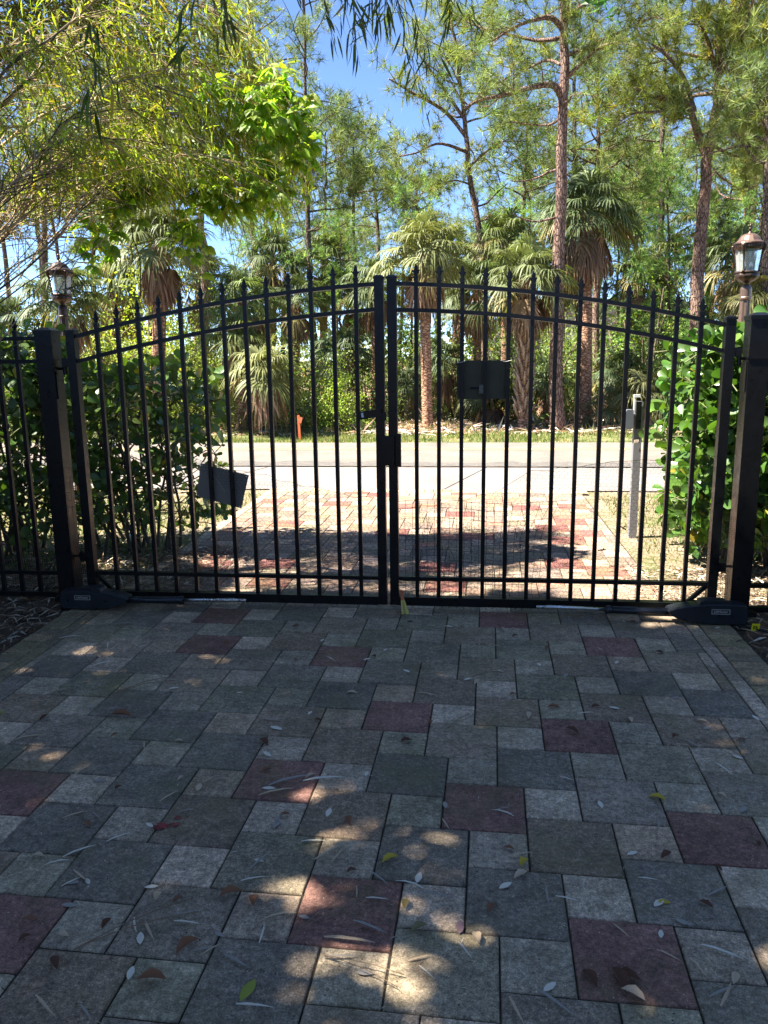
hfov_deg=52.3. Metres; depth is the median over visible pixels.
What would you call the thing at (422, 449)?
road marking
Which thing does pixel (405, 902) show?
fallen leaf
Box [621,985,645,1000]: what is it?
fallen leaf
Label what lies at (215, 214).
creeper vine
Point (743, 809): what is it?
fallen leaf
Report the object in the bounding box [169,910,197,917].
bamboo sheath
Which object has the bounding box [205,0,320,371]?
pine tree
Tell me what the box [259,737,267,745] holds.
fallen leaf
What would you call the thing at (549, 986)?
fallen leaf
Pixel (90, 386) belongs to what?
clusia shrub
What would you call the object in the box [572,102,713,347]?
pine tree
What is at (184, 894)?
pine needle
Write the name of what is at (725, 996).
bamboo sheath
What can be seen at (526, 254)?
cabbage palm
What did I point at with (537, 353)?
leafy bush
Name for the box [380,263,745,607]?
driveway gate
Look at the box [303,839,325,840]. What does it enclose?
bamboo sheath
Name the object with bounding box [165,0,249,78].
bamboo branch
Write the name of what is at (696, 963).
bamboo sheath
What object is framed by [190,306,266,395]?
fronds
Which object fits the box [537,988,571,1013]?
bamboo sheath
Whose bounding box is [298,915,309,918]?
fallen leaf
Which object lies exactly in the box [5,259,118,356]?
cabbage palm
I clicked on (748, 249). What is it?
lamp post
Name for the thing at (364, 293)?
cabbage palm
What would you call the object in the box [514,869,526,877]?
fallen leaf
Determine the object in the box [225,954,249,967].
bamboo sheath
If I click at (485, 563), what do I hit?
welded wire
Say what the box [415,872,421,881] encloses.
fallen leaf
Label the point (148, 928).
bamboo sheath
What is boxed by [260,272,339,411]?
cabbage palm
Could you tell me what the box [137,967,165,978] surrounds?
fallen leaf
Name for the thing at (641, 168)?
pine tree
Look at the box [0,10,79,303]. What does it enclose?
pine tree
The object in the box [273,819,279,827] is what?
fallen leaf
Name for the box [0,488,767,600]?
verge ground
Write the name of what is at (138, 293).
pine tree
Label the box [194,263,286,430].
cabbage palm
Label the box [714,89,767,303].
pine tree
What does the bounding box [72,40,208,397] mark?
pine tree
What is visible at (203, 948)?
bamboo sheath
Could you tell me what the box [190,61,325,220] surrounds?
creeper vine
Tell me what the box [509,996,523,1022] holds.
bamboo sheath
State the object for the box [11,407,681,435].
forest debris
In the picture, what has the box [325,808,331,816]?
fallen leaf
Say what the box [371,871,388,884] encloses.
bamboo sheath
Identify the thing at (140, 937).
fallen leaf
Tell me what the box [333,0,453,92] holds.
bamboo branch
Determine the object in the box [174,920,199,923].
bamboo sheath
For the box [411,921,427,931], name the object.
fallen leaf
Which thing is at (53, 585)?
leaf litter
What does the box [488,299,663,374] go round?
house
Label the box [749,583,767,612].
fence panel
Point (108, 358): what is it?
leafy bush
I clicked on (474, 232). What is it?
pine tree
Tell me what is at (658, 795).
fallen leaf
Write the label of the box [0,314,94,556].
clusia shrub
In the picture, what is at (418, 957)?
bamboo sheath
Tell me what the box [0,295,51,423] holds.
cabbage palm
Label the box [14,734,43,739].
bamboo sheath
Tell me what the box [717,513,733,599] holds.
plastic mesh
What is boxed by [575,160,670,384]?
pine tree
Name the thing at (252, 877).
bamboo sheath
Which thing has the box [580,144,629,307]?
pine tree
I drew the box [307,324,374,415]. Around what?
cabbage palm
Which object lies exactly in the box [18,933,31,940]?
fallen leaf
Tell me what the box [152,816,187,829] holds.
paint stain
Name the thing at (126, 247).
pine tree
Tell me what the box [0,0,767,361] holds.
sky
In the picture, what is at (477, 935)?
fallen leaf
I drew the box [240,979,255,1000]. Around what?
fallen leaf
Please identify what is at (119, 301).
cabbage palm
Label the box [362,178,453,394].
pine tree
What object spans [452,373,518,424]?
saw palmetto
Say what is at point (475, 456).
road
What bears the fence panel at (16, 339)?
on the ground at (4, 633)
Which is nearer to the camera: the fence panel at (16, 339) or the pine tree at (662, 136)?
the fence panel at (16, 339)
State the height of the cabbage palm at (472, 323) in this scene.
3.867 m
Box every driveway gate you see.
[58,264,396,604]
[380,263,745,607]
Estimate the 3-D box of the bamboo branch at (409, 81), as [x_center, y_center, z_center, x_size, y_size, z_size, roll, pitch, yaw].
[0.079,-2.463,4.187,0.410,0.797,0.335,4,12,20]
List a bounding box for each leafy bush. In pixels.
[1,323,139,430]
[6,289,170,432]
[8,220,254,434]
[107,305,253,429]
[142,267,317,420]
[198,358,328,434]
[218,327,366,429]
[253,321,369,431]
[301,350,375,430]
[333,354,419,423]
[364,318,458,413]
[402,325,513,421]
[434,325,570,412]
[469,298,594,422]
[513,315,641,416]
[574,262,715,413]
[611,324,689,415]
[635,265,727,369]
[668,288,767,407]
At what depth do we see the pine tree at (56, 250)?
30.29 m
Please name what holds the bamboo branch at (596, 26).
attached to the shade tree
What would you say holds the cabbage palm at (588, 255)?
on the forest floor
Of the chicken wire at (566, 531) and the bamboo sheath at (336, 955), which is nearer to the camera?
the bamboo sheath at (336, 955)
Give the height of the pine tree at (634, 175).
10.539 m
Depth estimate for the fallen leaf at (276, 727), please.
3.22 m
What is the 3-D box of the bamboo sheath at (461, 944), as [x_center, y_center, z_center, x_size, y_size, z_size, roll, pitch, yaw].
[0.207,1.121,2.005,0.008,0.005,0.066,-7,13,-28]
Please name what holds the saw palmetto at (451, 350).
on the forest floor
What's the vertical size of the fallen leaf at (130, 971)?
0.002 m
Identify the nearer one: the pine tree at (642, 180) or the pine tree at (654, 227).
the pine tree at (654, 227)
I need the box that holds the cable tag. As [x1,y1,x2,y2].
[751,624,759,630]
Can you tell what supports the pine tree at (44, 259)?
on the forest floor
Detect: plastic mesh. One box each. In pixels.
[0,547,57,593]
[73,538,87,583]
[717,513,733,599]
[754,532,767,598]
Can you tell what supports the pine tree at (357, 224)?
on the forest floor
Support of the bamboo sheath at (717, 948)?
on the driveway
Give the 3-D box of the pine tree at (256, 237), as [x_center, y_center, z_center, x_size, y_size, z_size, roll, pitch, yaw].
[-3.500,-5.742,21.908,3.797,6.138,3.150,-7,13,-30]
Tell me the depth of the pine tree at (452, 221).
31.84 m
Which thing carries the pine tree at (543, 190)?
on the forest floor
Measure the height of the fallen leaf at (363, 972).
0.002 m
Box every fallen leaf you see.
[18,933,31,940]
[22,914,36,919]
[32,851,43,855]
[50,955,58,968]
[58,930,68,935]
[61,902,76,906]
[83,820,90,826]
[101,918,110,927]
[111,708,131,716]
[126,966,134,979]
[136,932,143,943]
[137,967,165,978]
[145,884,156,887]
[154,891,161,899]
[176,936,198,952]
[196,783,201,790]
[215,931,223,935]
[219,885,241,895]
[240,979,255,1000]
[248,894,258,905]
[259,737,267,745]
[262,786,274,788]
[270,726,281,729]
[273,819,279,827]
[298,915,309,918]
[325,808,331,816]
[344,816,351,824]
[355,969,372,974]
[382,852,397,861]
[402,898,409,908]
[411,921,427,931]
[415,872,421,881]
[456,920,463,933]
[472,931,480,942]
[488,902,494,911]
[499,882,511,888]
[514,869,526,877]
[519,857,527,865]
[543,982,555,990]
[566,726,578,733]
[582,969,597,986]
[612,967,627,990]
[613,966,640,979]
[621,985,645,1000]
[649,793,665,799]
[654,899,663,905]
[657,899,670,902]
[658,930,663,937]
[661,850,670,857]
[676,918,690,924]
[699,899,712,906]
[731,971,739,983]
[740,806,746,811]
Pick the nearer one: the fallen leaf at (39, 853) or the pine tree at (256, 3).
the fallen leaf at (39, 853)
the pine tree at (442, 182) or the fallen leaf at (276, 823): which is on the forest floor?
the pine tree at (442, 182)
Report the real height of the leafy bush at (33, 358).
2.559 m
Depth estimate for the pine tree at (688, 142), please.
19.07 m
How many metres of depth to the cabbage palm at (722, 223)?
21.66 m
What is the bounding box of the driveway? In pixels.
[0,488,767,1023]
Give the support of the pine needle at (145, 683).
on the driveway
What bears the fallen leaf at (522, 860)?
on the driveway
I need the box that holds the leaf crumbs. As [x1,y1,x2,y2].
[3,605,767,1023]
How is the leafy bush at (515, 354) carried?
on the forest floor
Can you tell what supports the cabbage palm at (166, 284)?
on the forest floor
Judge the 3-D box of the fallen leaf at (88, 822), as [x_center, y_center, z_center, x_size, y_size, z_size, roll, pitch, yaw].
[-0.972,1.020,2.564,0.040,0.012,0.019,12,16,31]
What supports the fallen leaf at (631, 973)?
on the driveway
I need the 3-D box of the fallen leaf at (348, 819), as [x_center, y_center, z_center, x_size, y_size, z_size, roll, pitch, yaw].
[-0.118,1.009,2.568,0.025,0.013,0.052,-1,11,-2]
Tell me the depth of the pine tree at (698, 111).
34.00 m
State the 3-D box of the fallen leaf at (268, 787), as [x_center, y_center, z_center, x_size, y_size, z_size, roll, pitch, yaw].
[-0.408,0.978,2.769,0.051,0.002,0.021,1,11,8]
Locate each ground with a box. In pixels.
[0,359,767,662]
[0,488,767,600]
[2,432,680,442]
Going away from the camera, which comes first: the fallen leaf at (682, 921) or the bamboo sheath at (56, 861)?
the fallen leaf at (682, 921)
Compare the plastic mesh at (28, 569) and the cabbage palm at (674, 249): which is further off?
the cabbage palm at (674, 249)
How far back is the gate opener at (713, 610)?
4.36 m
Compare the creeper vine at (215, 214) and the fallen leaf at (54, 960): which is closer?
the fallen leaf at (54, 960)
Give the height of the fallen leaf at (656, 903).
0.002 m
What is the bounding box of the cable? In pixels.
[734,624,767,632]
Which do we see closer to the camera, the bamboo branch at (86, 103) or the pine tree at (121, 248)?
the bamboo branch at (86, 103)
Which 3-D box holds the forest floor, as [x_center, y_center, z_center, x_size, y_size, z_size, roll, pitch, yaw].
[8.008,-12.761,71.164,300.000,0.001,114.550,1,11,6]
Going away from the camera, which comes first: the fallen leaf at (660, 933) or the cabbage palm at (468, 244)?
the fallen leaf at (660, 933)
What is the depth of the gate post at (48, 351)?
4.73 m
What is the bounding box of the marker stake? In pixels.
[297,415,301,439]
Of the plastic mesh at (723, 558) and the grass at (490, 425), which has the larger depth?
the grass at (490, 425)
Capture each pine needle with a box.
[74,898,198,949]
[117,676,174,691]
[163,883,204,904]
[287,902,342,939]
[324,955,403,987]
[472,667,510,676]
[696,739,742,759]
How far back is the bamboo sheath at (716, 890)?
2.21 m
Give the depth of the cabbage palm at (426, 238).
15.77 m
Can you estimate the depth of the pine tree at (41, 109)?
18.34 m
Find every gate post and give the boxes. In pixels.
[32,327,82,609]
[724,312,767,626]
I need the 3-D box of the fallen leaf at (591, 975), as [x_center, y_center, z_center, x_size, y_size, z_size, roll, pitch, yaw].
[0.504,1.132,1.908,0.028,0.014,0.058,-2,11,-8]
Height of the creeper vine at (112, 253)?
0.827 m
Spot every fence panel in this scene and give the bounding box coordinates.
[0,318,58,596]
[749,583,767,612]
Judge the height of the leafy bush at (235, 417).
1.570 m
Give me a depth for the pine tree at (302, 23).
20.57 m
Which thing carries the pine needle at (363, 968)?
on the driveway
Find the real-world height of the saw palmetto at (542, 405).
1.684 m
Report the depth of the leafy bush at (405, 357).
21.07 m
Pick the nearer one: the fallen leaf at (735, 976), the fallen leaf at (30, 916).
the fallen leaf at (735, 976)
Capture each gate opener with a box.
[55,585,245,608]
[536,597,756,624]
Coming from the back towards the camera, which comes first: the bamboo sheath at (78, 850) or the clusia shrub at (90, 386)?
the clusia shrub at (90, 386)
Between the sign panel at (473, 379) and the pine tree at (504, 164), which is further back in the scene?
the pine tree at (504, 164)
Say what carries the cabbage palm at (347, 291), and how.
on the forest floor
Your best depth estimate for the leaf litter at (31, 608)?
4.89 m
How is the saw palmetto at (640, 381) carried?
on the forest floor
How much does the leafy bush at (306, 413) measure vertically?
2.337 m
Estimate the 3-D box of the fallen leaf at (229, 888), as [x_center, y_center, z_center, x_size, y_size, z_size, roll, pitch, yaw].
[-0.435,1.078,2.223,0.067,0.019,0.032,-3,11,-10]
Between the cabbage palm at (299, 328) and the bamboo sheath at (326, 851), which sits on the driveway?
the bamboo sheath at (326, 851)
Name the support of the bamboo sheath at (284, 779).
on the driveway
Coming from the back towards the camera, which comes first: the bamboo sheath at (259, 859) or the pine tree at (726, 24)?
the pine tree at (726, 24)
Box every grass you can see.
[1,415,677,433]
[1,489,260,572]
[599,492,762,579]
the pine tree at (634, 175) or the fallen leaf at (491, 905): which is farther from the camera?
the pine tree at (634, 175)
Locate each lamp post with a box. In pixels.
[45,254,80,515]
[731,224,767,321]
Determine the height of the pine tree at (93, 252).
12.463 m
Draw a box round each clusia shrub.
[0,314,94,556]
[1,349,235,555]
[638,304,767,566]
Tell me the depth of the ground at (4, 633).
4.72 m
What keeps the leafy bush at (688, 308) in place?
on the forest floor
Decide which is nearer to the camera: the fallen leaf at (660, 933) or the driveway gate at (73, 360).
the fallen leaf at (660, 933)
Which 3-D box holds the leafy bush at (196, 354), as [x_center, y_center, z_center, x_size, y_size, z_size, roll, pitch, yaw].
[-4.629,-3.243,17.509,4.330,2.834,3.860,7,13,32]
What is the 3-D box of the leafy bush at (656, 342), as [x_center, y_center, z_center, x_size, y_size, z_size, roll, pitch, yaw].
[6.248,-4.045,18.608,3.544,3.698,3.587,1,11,6]
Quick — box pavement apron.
[0,466,664,490]
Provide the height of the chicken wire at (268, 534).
0.956 m
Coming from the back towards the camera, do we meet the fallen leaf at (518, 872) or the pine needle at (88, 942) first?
the fallen leaf at (518, 872)
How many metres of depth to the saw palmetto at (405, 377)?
18.69 m
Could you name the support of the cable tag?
attached to the cable
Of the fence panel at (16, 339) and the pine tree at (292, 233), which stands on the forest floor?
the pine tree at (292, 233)
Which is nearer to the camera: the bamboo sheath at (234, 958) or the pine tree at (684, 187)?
the bamboo sheath at (234, 958)
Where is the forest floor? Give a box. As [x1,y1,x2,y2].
[87,366,677,432]
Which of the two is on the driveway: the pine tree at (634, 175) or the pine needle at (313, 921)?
the pine needle at (313, 921)
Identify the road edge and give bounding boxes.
[3,460,663,466]
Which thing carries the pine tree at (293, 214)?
on the forest floor
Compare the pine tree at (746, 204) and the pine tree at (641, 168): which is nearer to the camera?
the pine tree at (746, 204)
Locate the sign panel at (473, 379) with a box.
[457,360,510,398]
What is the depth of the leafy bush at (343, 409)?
16.06 m
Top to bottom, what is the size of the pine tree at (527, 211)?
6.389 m
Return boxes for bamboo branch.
[50,21,122,145]
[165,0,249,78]
[274,0,377,76]
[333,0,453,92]
[355,0,429,130]
[424,0,485,50]
[504,0,601,47]
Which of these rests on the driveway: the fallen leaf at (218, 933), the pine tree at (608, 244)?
the fallen leaf at (218, 933)
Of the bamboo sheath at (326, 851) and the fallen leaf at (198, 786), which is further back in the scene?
the fallen leaf at (198, 786)
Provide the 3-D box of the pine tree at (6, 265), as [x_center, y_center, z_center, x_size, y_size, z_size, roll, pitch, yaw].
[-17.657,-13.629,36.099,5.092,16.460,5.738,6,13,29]
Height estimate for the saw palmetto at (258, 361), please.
1.955 m
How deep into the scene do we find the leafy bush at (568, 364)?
19.38 m
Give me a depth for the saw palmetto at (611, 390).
16.28 m
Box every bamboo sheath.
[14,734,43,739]
[36,995,54,1015]
[43,859,68,865]
[63,810,88,817]
[63,845,93,856]
[73,870,86,880]
[81,1004,92,1019]
[145,921,153,938]
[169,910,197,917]
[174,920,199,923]
[192,946,217,951]
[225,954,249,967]
[236,1002,271,1006]
[241,876,265,880]
[249,852,268,868]
[259,788,290,794]
[259,926,263,942]
[262,911,295,919]
[268,775,305,785]
[303,776,341,780]
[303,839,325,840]
[315,843,343,858]
[323,954,355,956]
[324,935,374,942]
[353,919,387,933]
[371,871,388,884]
[396,880,423,888]
[408,955,428,960]
[458,941,471,957]
[507,852,529,856]
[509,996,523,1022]
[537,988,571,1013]
[545,887,549,904]
[692,959,706,976]
[702,944,742,958]
[708,886,726,895]
[709,985,735,996]
[720,983,730,1005]
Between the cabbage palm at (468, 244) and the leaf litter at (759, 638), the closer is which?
the leaf litter at (759, 638)
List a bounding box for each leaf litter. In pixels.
[0,544,248,596]
[0,548,152,653]
[600,559,767,605]
[667,565,767,658]
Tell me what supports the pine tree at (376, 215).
on the forest floor
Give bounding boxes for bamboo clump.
[0,0,349,353]
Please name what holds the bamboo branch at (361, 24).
attached to the shade tree
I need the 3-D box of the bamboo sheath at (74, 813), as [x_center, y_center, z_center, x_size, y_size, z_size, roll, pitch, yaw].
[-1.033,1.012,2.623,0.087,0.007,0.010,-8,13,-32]
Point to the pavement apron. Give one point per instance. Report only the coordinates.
(494, 479)
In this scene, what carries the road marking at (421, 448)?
on the road
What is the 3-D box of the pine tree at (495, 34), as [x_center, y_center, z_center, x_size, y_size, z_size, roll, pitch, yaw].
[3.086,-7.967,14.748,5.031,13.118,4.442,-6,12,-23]
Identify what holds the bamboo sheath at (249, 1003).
on the driveway
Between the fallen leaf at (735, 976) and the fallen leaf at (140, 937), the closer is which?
the fallen leaf at (735, 976)
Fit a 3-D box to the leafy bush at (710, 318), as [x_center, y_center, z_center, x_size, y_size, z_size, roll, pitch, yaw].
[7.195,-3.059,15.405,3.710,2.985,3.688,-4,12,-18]
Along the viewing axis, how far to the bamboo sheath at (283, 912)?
2.14 m
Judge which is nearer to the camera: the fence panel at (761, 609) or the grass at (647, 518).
the fence panel at (761, 609)
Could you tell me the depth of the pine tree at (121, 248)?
24.23 m
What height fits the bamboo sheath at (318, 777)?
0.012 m
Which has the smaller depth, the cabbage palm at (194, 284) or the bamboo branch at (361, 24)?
the bamboo branch at (361, 24)
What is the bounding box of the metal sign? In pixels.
[196,463,248,507]
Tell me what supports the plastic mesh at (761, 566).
attached to the fence panel at (761, 609)
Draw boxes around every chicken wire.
[161,454,378,606]
[393,455,713,611]
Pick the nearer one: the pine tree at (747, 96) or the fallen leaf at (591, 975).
the fallen leaf at (591, 975)
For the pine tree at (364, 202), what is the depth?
25.46 m
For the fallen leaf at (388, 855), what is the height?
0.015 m
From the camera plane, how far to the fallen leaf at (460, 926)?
2.08 m
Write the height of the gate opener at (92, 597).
0.135 m
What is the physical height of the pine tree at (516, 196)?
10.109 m
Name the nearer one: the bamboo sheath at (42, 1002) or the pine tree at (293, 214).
the bamboo sheath at (42, 1002)
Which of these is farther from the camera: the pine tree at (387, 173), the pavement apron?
the pine tree at (387, 173)
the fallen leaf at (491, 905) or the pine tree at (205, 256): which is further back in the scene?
the pine tree at (205, 256)
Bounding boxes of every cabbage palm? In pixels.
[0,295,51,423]
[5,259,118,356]
[79,257,152,364]
[102,201,220,431]
[167,252,237,367]
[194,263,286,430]
[237,226,314,349]
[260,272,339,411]
[282,230,366,403]
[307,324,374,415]
[329,270,386,401]
[337,256,407,409]
[367,206,481,428]
[433,222,494,409]
[441,257,506,419]
[463,206,551,409]
[478,229,583,428]
[530,169,651,423]
[531,230,602,407]
[599,247,679,369]
[625,232,692,336]
[644,296,715,364]
[664,189,742,311]
[675,216,761,319]
[710,268,767,327]
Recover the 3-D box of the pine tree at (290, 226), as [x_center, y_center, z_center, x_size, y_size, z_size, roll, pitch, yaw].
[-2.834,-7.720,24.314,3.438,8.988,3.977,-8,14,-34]
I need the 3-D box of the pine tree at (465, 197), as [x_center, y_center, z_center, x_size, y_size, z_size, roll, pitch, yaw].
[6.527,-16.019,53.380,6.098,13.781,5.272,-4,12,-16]
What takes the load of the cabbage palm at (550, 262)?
on the forest floor
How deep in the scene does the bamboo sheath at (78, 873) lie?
2.31 m
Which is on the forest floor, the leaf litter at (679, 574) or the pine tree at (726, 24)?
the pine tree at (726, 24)
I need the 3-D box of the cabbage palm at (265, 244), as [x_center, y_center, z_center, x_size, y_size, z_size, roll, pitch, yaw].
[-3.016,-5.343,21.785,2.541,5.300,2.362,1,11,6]
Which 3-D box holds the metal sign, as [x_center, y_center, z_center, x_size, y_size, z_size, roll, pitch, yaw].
[-0.974,-0.157,4.711,0.332,0.275,0.010,1,11,6]
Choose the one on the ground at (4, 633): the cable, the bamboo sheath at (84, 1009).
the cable
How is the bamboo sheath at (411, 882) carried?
on the driveway
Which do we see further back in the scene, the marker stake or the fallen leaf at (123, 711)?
the marker stake
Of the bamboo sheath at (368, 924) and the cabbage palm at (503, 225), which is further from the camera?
the cabbage palm at (503, 225)
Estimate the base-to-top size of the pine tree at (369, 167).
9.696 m
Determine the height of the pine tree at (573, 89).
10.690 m
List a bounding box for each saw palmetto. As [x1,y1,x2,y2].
[218,334,308,431]
[385,359,434,419]
[409,335,471,407]
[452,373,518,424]
[513,353,574,421]
[579,385,645,427]
[592,345,646,417]
[604,366,678,428]
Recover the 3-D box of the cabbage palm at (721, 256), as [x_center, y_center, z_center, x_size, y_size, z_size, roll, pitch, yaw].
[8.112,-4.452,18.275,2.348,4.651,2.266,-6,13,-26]
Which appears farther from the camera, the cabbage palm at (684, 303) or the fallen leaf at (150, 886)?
the cabbage palm at (684, 303)
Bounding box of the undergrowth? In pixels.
[31,276,719,405]
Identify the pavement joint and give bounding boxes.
[188,466,486,489]
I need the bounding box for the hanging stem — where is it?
[131,221,140,295]
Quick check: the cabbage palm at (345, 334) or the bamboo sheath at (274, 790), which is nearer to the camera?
the bamboo sheath at (274, 790)
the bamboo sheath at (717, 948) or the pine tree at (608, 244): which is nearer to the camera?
the bamboo sheath at (717, 948)
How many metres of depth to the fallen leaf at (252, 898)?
2.19 m
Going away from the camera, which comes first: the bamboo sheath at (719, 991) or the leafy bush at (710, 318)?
the bamboo sheath at (719, 991)
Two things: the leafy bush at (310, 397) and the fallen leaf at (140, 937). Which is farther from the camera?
the leafy bush at (310, 397)
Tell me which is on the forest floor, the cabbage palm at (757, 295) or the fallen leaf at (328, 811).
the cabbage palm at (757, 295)
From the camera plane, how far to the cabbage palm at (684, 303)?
19.56 m
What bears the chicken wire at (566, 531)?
attached to the driveway gate at (390, 444)
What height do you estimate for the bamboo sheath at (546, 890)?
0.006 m
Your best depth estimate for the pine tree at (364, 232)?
44.98 m
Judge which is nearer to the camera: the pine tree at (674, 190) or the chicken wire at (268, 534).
the chicken wire at (268, 534)
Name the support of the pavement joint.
on the pavement apron
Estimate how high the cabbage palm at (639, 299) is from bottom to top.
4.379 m
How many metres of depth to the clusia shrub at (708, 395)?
5.28 m
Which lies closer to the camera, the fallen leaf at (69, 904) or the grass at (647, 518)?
the fallen leaf at (69, 904)
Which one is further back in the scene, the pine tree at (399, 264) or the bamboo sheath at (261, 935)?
the pine tree at (399, 264)
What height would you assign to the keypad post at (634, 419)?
1.206 m
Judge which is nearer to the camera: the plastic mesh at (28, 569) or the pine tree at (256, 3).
the plastic mesh at (28, 569)
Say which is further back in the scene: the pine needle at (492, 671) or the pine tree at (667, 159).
the pine tree at (667, 159)
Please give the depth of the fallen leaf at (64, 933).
2.08 m
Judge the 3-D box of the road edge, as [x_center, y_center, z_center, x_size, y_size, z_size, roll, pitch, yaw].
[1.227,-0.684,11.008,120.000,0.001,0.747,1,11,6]
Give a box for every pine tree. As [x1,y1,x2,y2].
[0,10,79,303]
[0,44,24,334]
[0,54,125,321]
[4,120,120,280]
[20,4,152,360]
[27,20,181,361]
[54,75,194,357]
[66,108,188,395]
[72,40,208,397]
[77,190,177,357]
[116,0,283,421]
[188,199,327,385]
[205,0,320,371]
[218,139,360,360]
[218,176,315,274]
[223,145,327,233]
[235,0,376,410]
[286,83,383,232]
[292,207,400,376]
[295,205,376,327]
[297,103,423,308]
[302,189,392,353]
[316,121,428,272]
[329,204,387,263]
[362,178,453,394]
[363,0,541,359]
[365,169,470,373]
[370,137,468,369]
[384,244,413,362]
[410,198,476,356]
[421,0,693,429]
[442,175,508,359]
[450,72,607,357]
[460,210,498,318]
[461,177,546,369]
[481,156,555,245]
[491,0,658,326]
[494,121,588,356]
[511,19,688,413]
[539,162,645,402]
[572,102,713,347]
[572,197,647,318]
[574,0,767,336]
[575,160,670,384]
[580,0,740,365]
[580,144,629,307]
[584,116,693,350]
[590,125,690,249]
[594,137,683,337]
[608,132,713,363]
[640,137,693,245]
[643,101,742,350]
[649,64,765,224]
[659,3,767,303]
[670,144,763,281]
[680,0,767,231]
[681,82,762,230]
[687,143,763,327]
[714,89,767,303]
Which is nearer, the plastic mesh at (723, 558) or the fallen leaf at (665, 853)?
the fallen leaf at (665, 853)
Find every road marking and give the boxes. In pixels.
[3,448,660,448]
[3,449,662,449]
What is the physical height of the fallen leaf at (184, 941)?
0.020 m
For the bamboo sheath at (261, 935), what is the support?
on the driveway
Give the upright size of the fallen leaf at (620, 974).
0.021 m
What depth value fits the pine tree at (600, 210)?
23.11 m
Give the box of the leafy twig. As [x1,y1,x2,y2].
[581,0,618,17]
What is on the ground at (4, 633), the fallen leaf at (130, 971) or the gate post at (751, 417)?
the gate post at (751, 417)
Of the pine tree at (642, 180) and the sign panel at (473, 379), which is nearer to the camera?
the sign panel at (473, 379)
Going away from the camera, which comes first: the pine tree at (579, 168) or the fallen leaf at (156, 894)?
the fallen leaf at (156, 894)
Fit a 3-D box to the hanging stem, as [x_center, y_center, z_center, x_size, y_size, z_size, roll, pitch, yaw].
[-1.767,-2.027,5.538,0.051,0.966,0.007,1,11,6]
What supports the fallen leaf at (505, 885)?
on the driveway
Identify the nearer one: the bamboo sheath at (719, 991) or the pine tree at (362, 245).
the bamboo sheath at (719, 991)
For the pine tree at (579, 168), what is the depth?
17.97 m
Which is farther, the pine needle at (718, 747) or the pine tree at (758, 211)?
the pine tree at (758, 211)
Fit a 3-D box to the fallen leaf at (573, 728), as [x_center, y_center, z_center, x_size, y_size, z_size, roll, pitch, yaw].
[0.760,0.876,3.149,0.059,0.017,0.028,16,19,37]
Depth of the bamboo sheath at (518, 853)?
2.38 m
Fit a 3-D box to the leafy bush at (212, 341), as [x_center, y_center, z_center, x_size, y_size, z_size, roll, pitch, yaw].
[-3.949,-4.253,19.757,6.256,3.918,4.238,8,14,36]
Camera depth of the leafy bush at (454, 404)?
18.57 m
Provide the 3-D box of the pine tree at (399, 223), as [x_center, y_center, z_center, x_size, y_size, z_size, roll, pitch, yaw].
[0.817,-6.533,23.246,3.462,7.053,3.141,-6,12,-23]
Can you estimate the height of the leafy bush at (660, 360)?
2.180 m
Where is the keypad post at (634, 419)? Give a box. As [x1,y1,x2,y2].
[625,394,642,537]
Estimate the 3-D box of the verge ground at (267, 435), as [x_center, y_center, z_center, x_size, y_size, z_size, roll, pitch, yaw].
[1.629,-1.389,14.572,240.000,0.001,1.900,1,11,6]
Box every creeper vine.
[68,141,168,276]
[158,143,274,281]
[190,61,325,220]
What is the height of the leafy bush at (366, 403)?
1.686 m
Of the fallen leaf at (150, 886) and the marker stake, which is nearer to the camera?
the fallen leaf at (150, 886)
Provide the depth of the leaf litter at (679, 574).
5.24 m
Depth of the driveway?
2.72 m
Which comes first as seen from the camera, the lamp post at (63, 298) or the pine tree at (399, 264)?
the lamp post at (63, 298)
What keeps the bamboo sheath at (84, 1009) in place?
on the driveway
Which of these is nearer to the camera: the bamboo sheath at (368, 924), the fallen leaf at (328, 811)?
the bamboo sheath at (368, 924)
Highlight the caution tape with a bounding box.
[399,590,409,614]
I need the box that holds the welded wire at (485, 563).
[399,499,563,609]
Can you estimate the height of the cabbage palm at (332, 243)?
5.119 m
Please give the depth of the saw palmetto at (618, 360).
17.99 m
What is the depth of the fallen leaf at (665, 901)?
2.17 m
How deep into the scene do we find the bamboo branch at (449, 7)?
3.61 m
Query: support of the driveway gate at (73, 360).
attached to the gate post at (48, 351)
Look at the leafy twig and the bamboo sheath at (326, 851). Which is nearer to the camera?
the bamboo sheath at (326, 851)
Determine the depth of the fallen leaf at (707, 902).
2.16 m
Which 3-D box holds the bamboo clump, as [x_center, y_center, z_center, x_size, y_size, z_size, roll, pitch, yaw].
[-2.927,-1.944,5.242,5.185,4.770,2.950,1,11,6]
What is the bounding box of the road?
[0,442,683,466]
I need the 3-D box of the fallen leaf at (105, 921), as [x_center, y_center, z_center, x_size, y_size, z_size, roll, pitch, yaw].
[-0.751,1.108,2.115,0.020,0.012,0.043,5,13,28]
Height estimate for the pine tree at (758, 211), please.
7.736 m
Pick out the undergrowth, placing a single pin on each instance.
(419, 353)
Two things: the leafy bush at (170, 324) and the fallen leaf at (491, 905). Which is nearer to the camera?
the fallen leaf at (491, 905)

